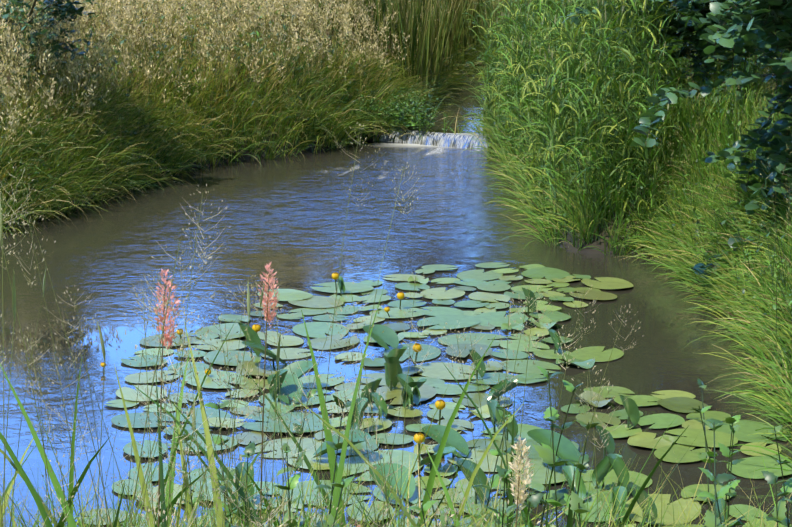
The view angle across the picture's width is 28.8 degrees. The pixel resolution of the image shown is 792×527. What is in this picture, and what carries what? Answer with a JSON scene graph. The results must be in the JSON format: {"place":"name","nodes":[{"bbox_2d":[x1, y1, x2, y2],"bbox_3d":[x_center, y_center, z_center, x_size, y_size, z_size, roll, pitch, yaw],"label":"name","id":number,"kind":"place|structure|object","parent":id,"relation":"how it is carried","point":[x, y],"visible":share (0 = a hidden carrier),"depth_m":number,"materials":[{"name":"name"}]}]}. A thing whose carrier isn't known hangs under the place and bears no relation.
{"place":"outdoors","nodes":[
{"label":"outdoors","id":0,"kind":"place"},
{"bbox_2d":[0,88,781,364],"bbox_3d":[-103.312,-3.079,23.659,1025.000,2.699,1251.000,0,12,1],"label":"terrain","id":1,"kind":"structure","parent":0,"point":[588,250],"depth_m":16.21,"materials":[{"name":"soil"}]},
{"bbox_2d":[0,0,96,94],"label":"sallow tree","id":2,"kind":"object","parent":1,"relation":"on","point":[63,9],"depth_m":16.40,"materials":[{"name":"green plant"}]},
{"bbox_2d":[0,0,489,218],"bbox_3d":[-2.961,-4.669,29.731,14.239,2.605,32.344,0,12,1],"label":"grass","id":3,"kind":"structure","parent":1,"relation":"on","point":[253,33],"depth_m":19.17,"materials":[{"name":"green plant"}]},
{"bbox_2d":[0,0,491,239],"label":"bank grass","id":4,"kind":"structure","parent":1,"relation":"on","point":[113,115],"depth_m":18.73,"materials":[{"name":"green plant"}]},
{"bbox_2d":[260,38,444,132],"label":"herb mat vegetation","id":5,"kind":"object","parent":1,"relation":"on","point":[393,113],"visible":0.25,"depth_m":20.93,"materials":[{"name":"green plant"}]},
{"bbox_2d":[0,122,791,526],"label":"bank grass","id":6,"kind":"structure","parent":1,"relation":"on","point":[146,500],"depth_m":4.04,"materials":[{"name":"green plant"}]},
{"bbox_2d":[200,0,602,109],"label":"reeds","id":7,"kind":"object","parent":1,"relation":"on","point":[429,18],"visible":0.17,"depth_m":24.13,"materials":[{"name":"green plant"}]},
{"bbox_2d":[378,51,491,135],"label":"water","id":8,"kind":"structure","parent":1,"relation":"on","point":[464,103],"depth_m":23.61,"materials":[{"name":"liquid"}]},
{"bbox_2d":[177,366,791,526],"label":"leafy plants","id":9,"kind":"object","parent":1,"relation":"on","point":[548,455],"visible":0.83,"depth_m":4.20,"materials":[{"name":"green plant"}]},
{"bbox_2d":[453,0,698,255],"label":"tall grass","id":10,"kind":"structure","parent":1,"relation":"on","point":[551,55],"depth_m":14.08,"materials":[{"name":"green plant"}]},
{"bbox_2d":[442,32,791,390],"bbox_3d":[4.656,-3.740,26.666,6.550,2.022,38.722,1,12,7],"label":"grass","id":11,"kind":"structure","parent":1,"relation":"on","point":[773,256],"depth_m":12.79,"materials":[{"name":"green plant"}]},
{"bbox_2d":[443,17,791,478],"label":"bank grass","id":12,"kind":"structure","parent":1,"relation":"on","point":[756,335],"depth_m":12.46,"materials":[{"name":"green plant"}]},
{"bbox_2d":[560,0,791,142],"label":"alder tree","id":13,"kind":"object","parent":1,"relation":"on","point":[736,58],"depth_m":14.12,"materials":[{"name":"green plant"}]},
{"bbox_2d":[599,0,763,70],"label":"alder tree","id":14,"kind":"object","parent":1,"relation":"on","point":[718,51],"depth_m":14.35,"materials":[{"name":"green plant"}]},
{"bbox_2d":[670,0,708,23],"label":"alder tree","id":15,"kind":"object","parent":1,"relation":"on","point":[680,4],"depth_m":11.03,"materials":[{"name":"green plant"}]},
{"bbox_2d":[614,0,779,88],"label":"alder tree","id":16,"kind":"object","parent":1,"relation":"on","point":[701,42],"depth_m":14.71,"materials":[{"name":"green plant"}]},
{"bbox_2d":[630,6,791,278],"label":"alder tree","id":17,"kind":"object","parent":1,"relation":"on","point":[646,118],"depth_m":11.17,"materials":[{"name":"green plant"}]},
{"bbox_2d":[689,0,791,63],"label":"alder tree","id":18,"kind":"object","parent":1,"relation":"on","point":[717,8],"depth_m":10.32,"materials":[{"name":"green plant"}]},
{"bbox_2d":[700,93,791,210],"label":"alder tree","id":19,"kind":"object","parent":1,"relation":"on","point":[775,145],"depth_m":11.19,"materials":[{"name":"green plant"}]},
{"bbox_2d":[712,0,791,69],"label":"alder tree","id":20,"kind":"object","parent":1,"relation":"on","point":[750,37],"depth_m":10.19,"materials":[{"name":"green plant"}]},
{"bbox_2d":[736,0,791,38],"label":"alder tree","id":21,"kind":"object","parent":1,"relation":"on","point":[785,21],"depth_m":9.93,"materials":[{"name":"green plant"}]},
{"bbox_2d":[736,2,791,47],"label":"alder tree","id":22,"kind":"object","parent":1,"relation":"on","point":[785,42],"depth_m":11.12,"materials":[{"name":"green plant"}]},
{"bbox_2d":[0,140,791,526],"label":"water","id":23,"kind":"structure","parent":0,"point":[286,218],"depth_m":11.54,"materials":[{"name":"blue liquid"}]},
{"bbox_2d":[103,280,440,462],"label":"flower stems","id":24,"kind":"object","parent":23,"relation":"in","point":[414,365],"visible":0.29,"depth_m":9.54,"materials":[{"name":"plant"}]},
{"bbox_2d":[100,272,445,443],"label":"water lily flowers","id":25,"kind":"object","parent":24,"relation":"on","point":[419,438],"visible":0.94,"depth_m":9.56,"materials":[{"name":"yellow plant"}]},
{"bbox_2d":[74,262,791,526],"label":"water lily pads","id":26,"kind":"object","parent":23,"relation":"on","point":[672,400],"visible":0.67,"depth_m":8.99,"materials":[{"name":"green plant"}]},
{"bbox_2d":[234,276,729,524],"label":"water lily leaves","id":27,"kind":"object","parent":23,"relation":"on","point":[456,440],"visible":0.77,"depth_m":7.97,"materials":[{"name":"green plant"}]},
{"bbox_2d":[374,128,489,149],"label":"waterfall","id":28,"kind":"structure","parent":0,"point":[444,139],"depth_m":20.61,"materials":[{"name":"white liquid"}]},
{"bbox_2d":[250,288,644,526],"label":"water lily leaf stalks","id":29,"kind":"object","parent":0,"point":[604,452],"visible":0.31,"depth_m":8.36,"materials":[{"name":"green plant"}]}
]}

